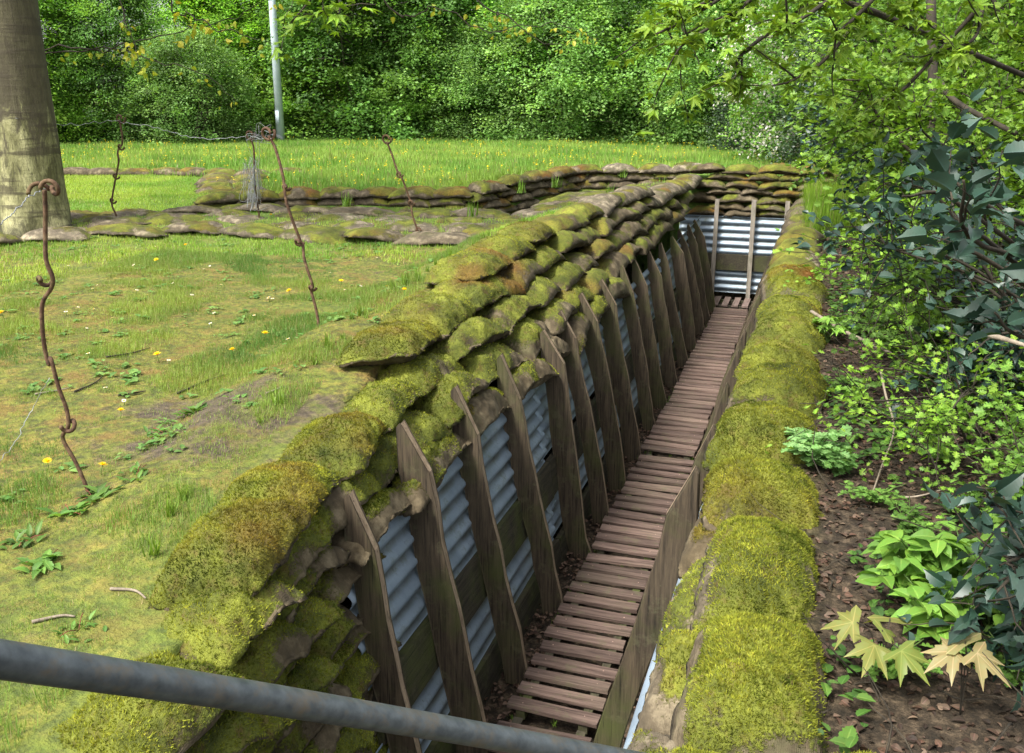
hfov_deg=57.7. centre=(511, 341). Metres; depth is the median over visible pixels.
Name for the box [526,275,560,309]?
sandbag
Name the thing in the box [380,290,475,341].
sandbag
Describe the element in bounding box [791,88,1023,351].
holly bush
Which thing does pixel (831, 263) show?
hawthorn shrub
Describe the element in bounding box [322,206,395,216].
sandbag
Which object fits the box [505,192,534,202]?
sandbag
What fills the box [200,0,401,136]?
hornbeam
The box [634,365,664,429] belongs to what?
wall board
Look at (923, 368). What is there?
ground herb
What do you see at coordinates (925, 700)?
leaf litter
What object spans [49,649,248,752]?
sandbag
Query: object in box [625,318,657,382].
wall board
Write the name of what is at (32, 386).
clover weeds
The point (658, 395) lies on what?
timber upright
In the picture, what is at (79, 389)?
fallen branch
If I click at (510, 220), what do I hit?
sandbag
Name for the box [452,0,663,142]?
willow shrub
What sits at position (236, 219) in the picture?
sandbag
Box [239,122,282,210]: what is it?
wire tangle
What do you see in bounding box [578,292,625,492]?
timber upright
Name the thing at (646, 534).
duckboard
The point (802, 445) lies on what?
celandine clump
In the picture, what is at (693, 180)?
sandbag
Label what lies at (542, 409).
corrugated sheet
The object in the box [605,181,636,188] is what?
sandbag
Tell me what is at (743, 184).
sandbag
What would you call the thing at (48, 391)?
fallen branch
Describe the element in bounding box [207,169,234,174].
sandbag
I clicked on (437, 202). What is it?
sandbag
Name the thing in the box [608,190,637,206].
sandbag
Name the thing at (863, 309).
ground herb
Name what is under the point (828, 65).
hornbeam
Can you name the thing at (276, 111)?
access door
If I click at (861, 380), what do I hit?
maple seedling
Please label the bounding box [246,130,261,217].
screw picket
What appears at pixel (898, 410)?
ground herb
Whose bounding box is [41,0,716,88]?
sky
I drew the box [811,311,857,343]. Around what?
maple seedling
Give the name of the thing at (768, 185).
sandbag
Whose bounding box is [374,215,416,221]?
sandbag
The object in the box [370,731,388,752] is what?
sandbag
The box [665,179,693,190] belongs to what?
sandbag
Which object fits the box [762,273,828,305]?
sandbag
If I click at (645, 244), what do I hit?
sandbag
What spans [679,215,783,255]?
corrugated sheet
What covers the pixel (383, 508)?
sandbag
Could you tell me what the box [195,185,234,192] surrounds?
sandbag
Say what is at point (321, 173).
meadow grass
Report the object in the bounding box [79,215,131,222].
sandbag
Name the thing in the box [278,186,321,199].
sandbag
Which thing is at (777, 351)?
sandbag
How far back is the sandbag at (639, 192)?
11.36 m
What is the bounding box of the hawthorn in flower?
[708,0,952,163]
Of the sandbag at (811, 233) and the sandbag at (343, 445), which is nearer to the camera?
the sandbag at (343, 445)
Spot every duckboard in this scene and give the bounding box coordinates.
[487,716,591,752]
[507,553,653,733]
[592,454,693,559]
[641,385,718,458]
[676,340,734,389]
[700,307,747,343]
[715,296,752,310]
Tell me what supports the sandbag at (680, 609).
on the sandbag at (658, 647)
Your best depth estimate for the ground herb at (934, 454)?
4.16 m
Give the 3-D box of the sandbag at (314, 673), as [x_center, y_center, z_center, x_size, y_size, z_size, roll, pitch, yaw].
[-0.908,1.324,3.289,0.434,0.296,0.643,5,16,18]
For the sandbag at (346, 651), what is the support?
on the sandbag at (359, 673)
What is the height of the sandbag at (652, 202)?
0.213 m
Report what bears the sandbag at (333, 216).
on the sandbag at (383, 217)
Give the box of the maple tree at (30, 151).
[0,0,598,236]
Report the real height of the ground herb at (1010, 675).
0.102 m
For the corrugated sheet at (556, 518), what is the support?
on the wall board at (560, 536)
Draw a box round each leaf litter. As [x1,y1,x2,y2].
[483,312,745,752]
[804,237,1023,752]
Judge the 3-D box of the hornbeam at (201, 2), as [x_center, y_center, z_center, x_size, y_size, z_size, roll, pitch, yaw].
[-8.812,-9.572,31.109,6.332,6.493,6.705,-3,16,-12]
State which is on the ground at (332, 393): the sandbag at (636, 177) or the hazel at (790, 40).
the hazel at (790, 40)
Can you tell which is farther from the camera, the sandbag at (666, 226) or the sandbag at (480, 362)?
the sandbag at (666, 226)
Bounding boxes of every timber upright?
[343,489,421,752]
[396,419,489,752]
[450,384,530,684]
[497,353,564,616]
[540,329,592,558]
[558,309,609,525]
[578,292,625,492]
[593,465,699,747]
[599,278,641,462]
[620,265,655,431]
[632,260,666,409]
[647,251,677,387]
[658,242,687,368]
[670,235,695,351]
[677,229,704,335]
[687,224,709,323]
[689,424,716,509]
[693,219,715,312]
[698,330,746,452]
[699,382,728,510]
[704,349,740,441]
[735,268,766,349]
[736,288,760,347]
[740,295,760,338]
[746,311,755,342]
[754,234,780,297]
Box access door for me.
[275,110,279,125]
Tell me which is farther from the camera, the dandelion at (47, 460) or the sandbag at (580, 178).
the sandbag at (580, 178)
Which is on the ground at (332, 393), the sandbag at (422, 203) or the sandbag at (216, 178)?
the sandbag at (216, 178)
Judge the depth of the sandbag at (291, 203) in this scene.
13.29 m
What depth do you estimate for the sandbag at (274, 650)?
3.09 m
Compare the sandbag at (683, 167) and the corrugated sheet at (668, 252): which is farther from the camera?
the sandbag at (683, 167)
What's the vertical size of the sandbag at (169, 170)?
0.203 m
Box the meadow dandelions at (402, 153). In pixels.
[61,135,759,185]
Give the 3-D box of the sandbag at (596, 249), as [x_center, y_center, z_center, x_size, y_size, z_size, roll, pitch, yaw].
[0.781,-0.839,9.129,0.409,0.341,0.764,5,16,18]
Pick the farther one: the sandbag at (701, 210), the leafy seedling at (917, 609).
the sandbag at (701, 210)
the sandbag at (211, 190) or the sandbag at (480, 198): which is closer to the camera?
the sandbag at (480, 198)
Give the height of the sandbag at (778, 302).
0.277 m
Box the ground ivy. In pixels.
[817,227,1023,752]
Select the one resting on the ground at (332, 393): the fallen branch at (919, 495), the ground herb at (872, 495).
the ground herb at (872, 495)
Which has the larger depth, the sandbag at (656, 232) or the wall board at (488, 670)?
the sandbag at (656, 232)
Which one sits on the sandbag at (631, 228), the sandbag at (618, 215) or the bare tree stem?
the sandbag at (618, 215)
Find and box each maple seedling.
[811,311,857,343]
[820,605,930,686]
[837,378,874,406]
[858,323,909,358]
[921,632,1010,714]
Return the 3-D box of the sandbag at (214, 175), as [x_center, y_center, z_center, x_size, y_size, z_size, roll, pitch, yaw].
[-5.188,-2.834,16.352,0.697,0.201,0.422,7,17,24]
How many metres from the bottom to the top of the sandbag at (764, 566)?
0.308 m
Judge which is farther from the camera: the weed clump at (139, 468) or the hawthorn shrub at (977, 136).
the hawthorn shrub at (977, 136)
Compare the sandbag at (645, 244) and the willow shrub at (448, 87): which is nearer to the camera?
the sandbag at (645, 244)
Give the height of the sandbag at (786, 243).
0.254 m
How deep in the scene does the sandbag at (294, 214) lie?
11.34 m
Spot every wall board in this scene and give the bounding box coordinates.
[372,462,553,744]
[425,539,561,752]
[546,378,615,494]
[556,430,623,564]
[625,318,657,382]
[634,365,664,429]
[666,290,678,311]
[672,343,676,362]
[707,253,769,271]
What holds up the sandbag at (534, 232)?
on the sandbag at (563, 241)
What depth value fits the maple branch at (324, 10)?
3.33 m
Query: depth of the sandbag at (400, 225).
10.53 m
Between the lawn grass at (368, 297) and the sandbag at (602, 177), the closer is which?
the lawn grass at (368, 297)
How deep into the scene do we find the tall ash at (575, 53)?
35.48 m
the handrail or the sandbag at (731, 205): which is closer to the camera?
the handrail
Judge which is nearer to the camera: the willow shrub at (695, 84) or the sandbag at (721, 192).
the sandbag at (721, 192)
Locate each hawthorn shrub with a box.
[756,0,1023,308]
[762,0,1023,197]
[765,265,1023,497]
[772,172,1023,331]
[822,176,1022,388]
[855,44,1023,307]
[865,198,1023,401]
[882,346,1023,530]
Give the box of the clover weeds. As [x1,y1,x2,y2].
[0,210,554,503]
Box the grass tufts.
[139,165,743,726]
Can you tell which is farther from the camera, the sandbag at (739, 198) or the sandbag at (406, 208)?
the sandbag at (739, 198)
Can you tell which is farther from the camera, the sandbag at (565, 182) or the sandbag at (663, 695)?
the sandbag at (565, 182)
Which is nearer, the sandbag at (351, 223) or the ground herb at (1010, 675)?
the ground herb at (1010, 675)
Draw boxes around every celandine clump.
[781,424,855,468]
[824,445,860,474]
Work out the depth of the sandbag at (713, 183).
14.54 m
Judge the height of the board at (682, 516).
1.741 m
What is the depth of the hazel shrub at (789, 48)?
11.58 m
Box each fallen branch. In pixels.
[32,614,75,622]
[35,387,68,394]
[74,376,102,392]
[106,347,149,357]
[110,587,146,598]
[117,390,145,395]
[177,373,228,393]
[873,372,894,489]
[895,490,941,498]
[987,335,1023,346]
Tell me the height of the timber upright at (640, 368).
1.655 m
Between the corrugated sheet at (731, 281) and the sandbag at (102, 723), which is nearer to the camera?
the sandbag at (102, 723)
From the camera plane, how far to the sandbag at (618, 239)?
9.69 m
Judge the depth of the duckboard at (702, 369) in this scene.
11.01 m
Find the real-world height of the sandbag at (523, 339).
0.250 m
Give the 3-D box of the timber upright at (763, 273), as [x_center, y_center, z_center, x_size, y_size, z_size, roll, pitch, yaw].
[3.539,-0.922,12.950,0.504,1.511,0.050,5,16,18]
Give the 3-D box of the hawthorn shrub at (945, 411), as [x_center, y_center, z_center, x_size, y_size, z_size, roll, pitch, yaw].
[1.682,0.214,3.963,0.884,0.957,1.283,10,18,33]
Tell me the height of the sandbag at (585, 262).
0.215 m
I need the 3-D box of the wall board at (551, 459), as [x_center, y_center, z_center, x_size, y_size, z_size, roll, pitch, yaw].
[0.655,0.648,7.652,0.045,0.263,2.485,-3,14,19]
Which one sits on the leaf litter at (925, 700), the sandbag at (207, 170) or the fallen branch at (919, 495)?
the fallen branch at (919, 495)
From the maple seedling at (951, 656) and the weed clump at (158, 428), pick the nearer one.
the maple seedling at (951, 656)
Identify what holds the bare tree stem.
on the ground at (332, 393)
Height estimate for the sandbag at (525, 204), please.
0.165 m
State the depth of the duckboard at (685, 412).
9.13 m
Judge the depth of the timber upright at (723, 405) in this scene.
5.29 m
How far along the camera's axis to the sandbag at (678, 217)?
12.22 m
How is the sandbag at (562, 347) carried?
on the corrugated sheet at (542, 409)
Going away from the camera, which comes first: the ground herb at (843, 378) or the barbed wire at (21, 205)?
the barbed wire at (21, 205)
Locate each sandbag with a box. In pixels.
[0,233,25,242]
[20,226,90,242]
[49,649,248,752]
[63,167,88,175]
[70,210,99,220]
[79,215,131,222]
[82,216,151,227]
[84,222,168,237]
[87,167,120,175]
[99,208,157,216]
[117,168,150,175]
[143,211,206,225]
[147,496,312,611]
[149,167,179,175]
[161,204,221,213]
[161,220,223,234]
[161,578,307,669]
[174,212,197,214]
[177,167,206,176]
[184,710,269,752]
[191,203,225,206]
[193,182,232,191]
[193,191,240,204]
[194,177,229,184]
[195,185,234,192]
[196,179,231,187]
[197,189,230,193]
[198,174,231,180]
[200,172,234,178]
[201,168,236,174]
[204,208,251,215]
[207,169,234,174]
[216,213,265,224]
[217,459,340,514]
[219,202,285,212]
[219,222,286,238]
[229,178,258,182]
[230,175,263,180]
[230,619,313,683]
[232,186,267,191]
[233,183,268,187]
[234,170,269,178]
[236,168,270,173]
[236,189,283,202]
[242,713,297,752]
[256,654,342,752]
[269,513,334,586]
[271,218,322,228]
[273,167,300,173]
[273,200,318,207]
[273,205,332,213]
[274,211,316,217]
[274,595,345,685]
[274,682,351,752]
[276,545,350,623]
[277,224,355,244]
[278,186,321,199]
[278,411,386,480]
[303,689,363,752]
[307,553,385,606]
[308,213,367,220]
[309,604,362,659]
[316,199,358,205]
[316,471,382,535]
[319,186,359,199]
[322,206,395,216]
[331,488,411,569]
[331,604,371,671]
[333,639,401,698]
[334,219,373,228]
[334,727,376,752]
[336,319,441,366]
[342,227,404,241]
[342,377,426,435]
[353,747,372,752]
[355,186,396,199]
[355,198,390,206]
[363,687,373,700]
[364,409,451,487]
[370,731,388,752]
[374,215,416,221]
[376,352,463,399]
[380,219,440,231]
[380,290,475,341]
[386,198,432,207]
[388,185,435,198]
[390,432,467,516]
[391,231,472,244]
[394,208,451,218]
[396,206,432,212]
[406,369,487,427]
[420,316,509,361]
[423,247,513,284]
[429,198,467,206]
[431,274,525,310]
[432,186,473,198]
[436,216,484,222]
[441,222,491,231]
[443,203,475,207]
[450,207,510,218]
[457,342,528,390]
[462,192,498,202]
[462,223,509,235]
[463,386,511,445]
[465,234,535,260]
[468,180,511,193]
[471,197,512,208]
[472,294,541,338]
[493,186,526,197]
[494,317,551,359]
[494,358,558,399]
[495,205,518,212]
[495,215,531,220]
[495,220,555,244]
[495,257,545,291]
[496,173,534,186]
[499,218,523,223]
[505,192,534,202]
[511,209,544,215]
[516,199,539,208]
[521,181,550,191]
[523,169,557,182]
[523,245,566,272]
[524,206,559,210]
[525,297,576,334]
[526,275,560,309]
[527,187,559,196]
[530,201,575,207]
[532,213,590,231]
[536,261,586,290]
[537,230,589,253]
[537,335,570,357]
[539,195,582,202]
[540,193,560,200]
[545,178,569,187]
[547,165,578,177]
[554,183,580,192]
[554,202,604,219]
[554,284,594,314]
[555,190,605,196]
[557,310,590,355]
[561,252,598,271]
[564,174,588,183]
[569,164,603,173]
[574,225,601,246]
[574,239,617,259]
[575,180,606,188]
[576,267,609,295]
[578,193,622,216]
[578,294,609,322]
[587,173,622,182]
[588,217,617,236]
[594,250,629,277]
[600,229,634,250]
[601,163,638,174]
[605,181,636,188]
[607,207,643,223]
[607,277,629,299]
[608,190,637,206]
[614,220,649,237]
[615,184,655,200]
[618,242,642,263]
[621,173,654,181]
[625,201,650,213]
[627,728,677,752]
[629,235,654,254]
[634,214,658,230]
[635,628,698,734]
[636,179,665,184]
[637,163,673,174]
[638,196,662,208]
[641,208,673,220]
[645,225,664,250]
[649,182,687,195]
[649,655,657,683]
[652,189,673,204]
[652,613,666,662]
[654,173,689,179]
[657,219,674,233]
[658,205,672,221]
[659,556,705,646]
[664,198,683,209]
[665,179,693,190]
[668,211,685,225]
[669,744,720,752]
[670,611,828,752]
[672,161,700,173]
[672,174,702,189]
[672,203,691,223]
[673,192,695,205]
[678,510,715,579]
[686,205,725,215]
[689,162,725,173]
[690,514,819,631]
[691,191,716,202]
[696,177,726,188]
[700,453,824,531]
[701,399,817,472]
[705,171,747,181]
[706,187,741,195]
[708,202,745,210]
[719,194,758,202]
[721,163,758,174]
[723,209,758,216]
[724,361,830,419]
[726,180,758,189]
[733,339,820,380]
[741,184,773,195]
[741,309,830,356]
[742,202,784,212]
[747,170,779,181]
[754,293,823,329]
[756,181,797,190]
[756,195,792,204]
[758,163,800,174]
[758,210,784,217]
[759,264,821,297]
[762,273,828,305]
[764,254,820,275]
[767,247,820,267]
[769,238,822,261]
[770,188,802,198]
[772,227,826,250]
[778,174,811,182]
[780,214,807,234]
[782,221,820,234]
[785,201,804,219]
[788,206,815,216]
[795,179,836,190]
[798,164,833,175]
[816,174,846,183]
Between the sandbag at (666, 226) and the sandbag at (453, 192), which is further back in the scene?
the sandbag at (453, 192)
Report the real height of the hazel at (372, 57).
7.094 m
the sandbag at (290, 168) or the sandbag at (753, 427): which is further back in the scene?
the sandbag at (290, 168)
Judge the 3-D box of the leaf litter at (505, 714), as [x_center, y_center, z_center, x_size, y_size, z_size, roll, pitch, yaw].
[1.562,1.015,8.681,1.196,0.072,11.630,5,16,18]
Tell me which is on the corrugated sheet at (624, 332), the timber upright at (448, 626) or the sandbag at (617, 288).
the sandbag at (617, 288)
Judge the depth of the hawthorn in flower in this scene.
19.70 m
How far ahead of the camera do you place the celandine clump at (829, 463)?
3.99 m
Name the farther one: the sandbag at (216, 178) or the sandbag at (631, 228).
the sandbag at (216, 178)
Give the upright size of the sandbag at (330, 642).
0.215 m
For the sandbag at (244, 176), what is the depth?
16.09 m
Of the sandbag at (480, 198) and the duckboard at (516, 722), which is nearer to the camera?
the duckboard at (516, 722)
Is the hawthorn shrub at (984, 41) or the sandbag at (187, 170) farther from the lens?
the sandbag at (187, 170)
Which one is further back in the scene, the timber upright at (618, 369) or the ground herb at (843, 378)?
the timber upright at (618, 369)
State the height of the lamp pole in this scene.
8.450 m
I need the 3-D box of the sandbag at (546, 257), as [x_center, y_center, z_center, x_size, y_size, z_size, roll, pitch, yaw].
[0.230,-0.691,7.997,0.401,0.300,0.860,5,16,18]
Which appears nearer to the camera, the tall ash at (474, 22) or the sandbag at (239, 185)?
the sandbag at (239, 185)
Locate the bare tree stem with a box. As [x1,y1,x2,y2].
[820,0,1023,300]
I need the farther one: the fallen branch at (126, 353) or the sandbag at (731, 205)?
the sandbag at (731, 205)
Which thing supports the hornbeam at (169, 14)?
on the ground at (332, 393)
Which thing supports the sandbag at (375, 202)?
on the ground at (332, 393)
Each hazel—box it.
[40,0,201,143]
[247,0,486,141]
[326,0,522,137]
[411,0,591,134]
[524,0,697,137]
[603,0,772,134]
[651,0,817,138]
[744,1,950,159]
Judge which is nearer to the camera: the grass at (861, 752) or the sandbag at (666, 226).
the grass at (861, 752)
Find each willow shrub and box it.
[104,21,271,145]
[392,21,545,141]
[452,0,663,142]
[621,0,796,147]
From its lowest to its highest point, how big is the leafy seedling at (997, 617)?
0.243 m
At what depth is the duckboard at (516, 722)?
4.76 m
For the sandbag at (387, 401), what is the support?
on the sandbag at (382, 467)
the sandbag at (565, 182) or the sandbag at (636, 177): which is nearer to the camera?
the sandbag at (565, 182)
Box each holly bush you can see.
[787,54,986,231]
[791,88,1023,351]
[877,258,1023,421]
[895,117,1023,346]
[897,472,1023,711]
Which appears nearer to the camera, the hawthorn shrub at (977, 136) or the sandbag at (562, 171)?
the hawthorn shrub at (977, 136)
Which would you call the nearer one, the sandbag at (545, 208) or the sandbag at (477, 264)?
the sandbag at (477, 264)
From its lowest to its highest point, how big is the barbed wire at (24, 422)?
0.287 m
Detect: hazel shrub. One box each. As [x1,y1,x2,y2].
[755,0,1021,190]
[859,0,1023,165]
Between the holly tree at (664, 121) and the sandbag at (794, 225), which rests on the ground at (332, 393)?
the holly tree at (664, 121)
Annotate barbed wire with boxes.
[0,189,45,224]
[0,378,49,460]
[16,118,120,125]
[121,122,249,139]
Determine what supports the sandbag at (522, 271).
on the sandbag at (543, 291)
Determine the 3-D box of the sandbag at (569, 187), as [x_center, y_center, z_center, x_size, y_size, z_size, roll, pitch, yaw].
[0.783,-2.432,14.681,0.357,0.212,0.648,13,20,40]
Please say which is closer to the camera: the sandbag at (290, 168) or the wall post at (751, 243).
the wall post at (751, 243)
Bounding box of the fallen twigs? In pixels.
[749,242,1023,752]
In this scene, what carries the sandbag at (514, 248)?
on the sandbag at (522, 271)
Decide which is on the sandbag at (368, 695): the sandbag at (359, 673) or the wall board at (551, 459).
the sandbag at (359, 673)
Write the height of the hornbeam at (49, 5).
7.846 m
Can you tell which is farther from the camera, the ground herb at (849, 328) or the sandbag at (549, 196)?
the sandbag at (549, 196)
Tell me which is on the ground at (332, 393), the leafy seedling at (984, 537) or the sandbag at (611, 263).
the leafy seedling at (984, 537)
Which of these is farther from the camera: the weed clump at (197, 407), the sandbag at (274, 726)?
the weed clump at (197, 407)
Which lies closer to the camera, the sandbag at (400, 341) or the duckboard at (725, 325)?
the sandbag at (400, 341)
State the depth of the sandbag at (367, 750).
3.85 m
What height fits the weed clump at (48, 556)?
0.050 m
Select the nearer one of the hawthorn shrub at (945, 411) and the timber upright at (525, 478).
the hawthorn shrub at (945, 411)
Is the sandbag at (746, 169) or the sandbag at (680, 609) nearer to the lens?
the sandbag at (680, 609)
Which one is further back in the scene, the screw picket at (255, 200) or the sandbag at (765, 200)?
the sandbag at (765, 200)
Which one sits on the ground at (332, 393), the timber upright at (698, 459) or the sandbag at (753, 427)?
the timber upright at (698, 459)
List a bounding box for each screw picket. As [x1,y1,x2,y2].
[26,178,90,494]
[109,114,125,215]
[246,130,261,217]
[261,127,319,325]
[382,134,422,231]
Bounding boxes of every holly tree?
[616,28,716,136]
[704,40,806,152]
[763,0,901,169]
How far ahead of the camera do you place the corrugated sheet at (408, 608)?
4.93 m
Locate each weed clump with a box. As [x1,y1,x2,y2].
[0,519,47,548]
[12,549,62,579]
[34,501,90,517]
[52,609,106,643]
[75,482,123,502]
[115,461,148,481]
[143,423,175,437]
[173,400,206,416]
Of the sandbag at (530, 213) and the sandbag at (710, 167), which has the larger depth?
the sandbag at (710, 167)
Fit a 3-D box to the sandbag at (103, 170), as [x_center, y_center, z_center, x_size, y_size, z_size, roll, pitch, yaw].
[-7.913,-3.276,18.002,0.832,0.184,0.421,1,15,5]
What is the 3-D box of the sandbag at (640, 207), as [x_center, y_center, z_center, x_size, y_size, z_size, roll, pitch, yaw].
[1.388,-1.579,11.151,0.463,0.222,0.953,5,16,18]
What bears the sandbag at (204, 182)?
on the ground at (332, 393)
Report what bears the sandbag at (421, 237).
on the ground at (332, 393)
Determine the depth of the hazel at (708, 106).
25.55 m
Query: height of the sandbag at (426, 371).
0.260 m
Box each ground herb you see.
[819,367,875,387]
[838,474,906,506]
[839,318,871,331]
[848,305,877,314]
[849,634,942,681]
[878,396,916,423]
[884,496,957,535]
[895,364,942,377]
[915,435,980,461]
[926,383,973,403]
[959,631,1023,690]
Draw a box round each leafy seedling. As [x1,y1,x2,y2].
[855,529,992,600]
[888,569,984,646]
[936,520,1007,588]
[938,562,1023,633]
[985,496,1023,535]
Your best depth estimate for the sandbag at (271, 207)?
11.82 m
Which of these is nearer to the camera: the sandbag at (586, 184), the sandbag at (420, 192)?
the sandbag at (420, 192)
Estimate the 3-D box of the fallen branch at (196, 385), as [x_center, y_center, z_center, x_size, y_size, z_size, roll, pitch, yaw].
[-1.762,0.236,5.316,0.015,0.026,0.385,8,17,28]
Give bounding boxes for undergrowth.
[57,115,798,156]
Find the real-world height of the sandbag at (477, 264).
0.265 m
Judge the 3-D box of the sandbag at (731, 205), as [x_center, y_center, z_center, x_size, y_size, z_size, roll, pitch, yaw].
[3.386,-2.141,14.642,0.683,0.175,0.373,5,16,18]
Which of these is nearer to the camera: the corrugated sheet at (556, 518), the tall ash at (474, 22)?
the corrugated sheet at (556, 518)
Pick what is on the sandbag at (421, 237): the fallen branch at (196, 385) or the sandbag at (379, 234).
the sandbag at (379, 234)
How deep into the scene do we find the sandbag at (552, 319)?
6.92 m
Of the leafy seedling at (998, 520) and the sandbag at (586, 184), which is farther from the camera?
the sandbag at (586, 184)
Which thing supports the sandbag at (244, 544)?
on the sandbag at (222, 628)
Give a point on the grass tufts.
(327, 339)
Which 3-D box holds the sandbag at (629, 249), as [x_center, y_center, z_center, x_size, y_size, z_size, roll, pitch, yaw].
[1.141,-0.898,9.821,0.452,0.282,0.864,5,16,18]
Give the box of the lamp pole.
[269,0,284,139]
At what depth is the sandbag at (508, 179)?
13.70 m
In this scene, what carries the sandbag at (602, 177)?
on the sandbag at (617, 184)
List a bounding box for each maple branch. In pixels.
[269,0,379,62]
[605,0,1023,151]
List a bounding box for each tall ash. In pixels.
[144,1,335,94]
[308,3,428,97]
[395,2,529,51]
[519,3,638,117]
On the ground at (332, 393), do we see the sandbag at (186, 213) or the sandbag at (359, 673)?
the sandbag at (186, 213)
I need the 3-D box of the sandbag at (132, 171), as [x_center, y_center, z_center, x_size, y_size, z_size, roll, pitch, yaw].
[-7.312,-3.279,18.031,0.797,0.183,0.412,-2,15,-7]
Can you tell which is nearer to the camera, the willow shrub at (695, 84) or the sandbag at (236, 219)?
the sandbag at (236, 219)
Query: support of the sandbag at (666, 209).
on the sandbag at (678, 217)
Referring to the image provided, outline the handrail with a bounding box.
[0,639,644,752]
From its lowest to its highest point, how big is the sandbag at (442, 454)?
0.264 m
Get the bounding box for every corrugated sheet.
[347,386,546,690]
[375,510,554,752]
[533,316,605,460]
[546,405,619,538]
[615,258,660,356]
[623,502,702,748]
[630,341,660,406]
[657,217,701,288]
[670,310,681,341]
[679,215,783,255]
[714,269,763,293]
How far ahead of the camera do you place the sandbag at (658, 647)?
3.34 m
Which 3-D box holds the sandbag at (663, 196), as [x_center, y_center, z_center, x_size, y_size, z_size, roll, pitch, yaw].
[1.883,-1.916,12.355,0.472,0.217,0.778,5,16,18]
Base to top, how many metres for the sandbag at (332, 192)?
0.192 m
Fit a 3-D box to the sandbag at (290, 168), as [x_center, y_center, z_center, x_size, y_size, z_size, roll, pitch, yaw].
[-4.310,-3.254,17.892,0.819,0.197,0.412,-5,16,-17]
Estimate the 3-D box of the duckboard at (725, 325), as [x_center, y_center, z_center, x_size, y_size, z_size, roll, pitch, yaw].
[2.985,-0.226,12.972,0.514,0.085,2.010,5,16,17]
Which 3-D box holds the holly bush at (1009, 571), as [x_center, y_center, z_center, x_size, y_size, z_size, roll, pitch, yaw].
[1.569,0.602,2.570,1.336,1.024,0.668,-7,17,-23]
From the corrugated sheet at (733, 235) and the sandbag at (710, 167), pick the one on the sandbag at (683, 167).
the sandbag at (710, 167)
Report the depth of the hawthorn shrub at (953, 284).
5.00 m
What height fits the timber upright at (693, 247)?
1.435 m
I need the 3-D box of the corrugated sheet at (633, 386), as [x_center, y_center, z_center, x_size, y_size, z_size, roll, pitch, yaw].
[1.446,0.311,9.987,0.064,0.340,2.560,5,16,18]
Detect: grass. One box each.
[0,172,654,286]
[0,231,491,752]
[60,133,863,192]
[796,149,910,237]
[837,748,876,752]
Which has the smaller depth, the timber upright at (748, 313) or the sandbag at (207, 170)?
the timber upright at (748, 313)
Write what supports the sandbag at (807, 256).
on the sandbag
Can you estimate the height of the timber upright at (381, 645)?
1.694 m
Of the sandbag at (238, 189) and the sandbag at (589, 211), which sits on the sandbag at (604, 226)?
the sandbag at (589, 211)
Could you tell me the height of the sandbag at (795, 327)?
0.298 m
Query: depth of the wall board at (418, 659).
4.99 m
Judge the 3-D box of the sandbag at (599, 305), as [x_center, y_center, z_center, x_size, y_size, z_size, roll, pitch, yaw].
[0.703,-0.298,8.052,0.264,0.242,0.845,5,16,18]
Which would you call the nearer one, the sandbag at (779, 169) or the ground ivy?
the ground ivy
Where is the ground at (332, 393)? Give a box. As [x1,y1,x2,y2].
[0,89,1023,752]
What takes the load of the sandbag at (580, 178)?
on the sandbag at (569, 187)
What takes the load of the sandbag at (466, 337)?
on the sandbag at (480, 362)
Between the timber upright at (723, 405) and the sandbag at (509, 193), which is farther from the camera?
the sandbag at (509, 193)
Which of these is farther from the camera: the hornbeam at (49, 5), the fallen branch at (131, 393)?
the hornbeam at (49, 5)
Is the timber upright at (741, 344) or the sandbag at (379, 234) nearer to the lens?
the timber upright at (741, 344)
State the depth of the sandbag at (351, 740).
3.63 m
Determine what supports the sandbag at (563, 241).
on the sandbag at (585, 262)
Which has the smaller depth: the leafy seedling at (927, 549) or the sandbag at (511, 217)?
the leafy seedling at (927, 549)
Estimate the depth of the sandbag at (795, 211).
11.96 m
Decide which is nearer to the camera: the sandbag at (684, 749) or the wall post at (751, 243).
the sandbag at (684, 749)
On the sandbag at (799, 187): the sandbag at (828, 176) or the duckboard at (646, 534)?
the sandbag at (828, 176)
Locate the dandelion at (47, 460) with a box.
[42,458,50,467]
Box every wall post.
[711,199,719,290]
[745,200,756,297]
[784,201,789,221]
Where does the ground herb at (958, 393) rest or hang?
on the ground at (332, 393)
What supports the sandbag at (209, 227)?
on the ground at (332, 393)
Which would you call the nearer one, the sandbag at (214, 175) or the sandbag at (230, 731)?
the sandbag at (230, 731)
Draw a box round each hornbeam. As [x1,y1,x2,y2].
[38,0,101,141]
[39,0,138,141]
[106,0,287,135]
[162,0,336,132]
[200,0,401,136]
[781,1,1023,167]
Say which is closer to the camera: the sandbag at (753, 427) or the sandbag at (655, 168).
the sandbag at (753, 427)
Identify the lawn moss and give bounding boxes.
[0,257,442,752]
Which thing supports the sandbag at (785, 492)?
on the sandbag at (698, 540)
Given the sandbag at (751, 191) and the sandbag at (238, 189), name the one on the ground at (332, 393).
the sandbag at (238, 189)
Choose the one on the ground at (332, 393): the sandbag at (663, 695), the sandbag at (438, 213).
the sandbag at (438, 213)
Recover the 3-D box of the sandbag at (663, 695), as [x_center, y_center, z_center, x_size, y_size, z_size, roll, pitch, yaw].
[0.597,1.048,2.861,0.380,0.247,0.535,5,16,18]
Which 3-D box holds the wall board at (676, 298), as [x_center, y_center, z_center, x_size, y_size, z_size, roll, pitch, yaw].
[2.431,-0.768,12.825,0.039,0.266,3.788,-3,14,20]
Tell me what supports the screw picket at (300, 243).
on the ground at (332, 393)
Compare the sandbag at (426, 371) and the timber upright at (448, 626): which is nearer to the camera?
the timber upright at (448, 626)
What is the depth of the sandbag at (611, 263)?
8.99 m

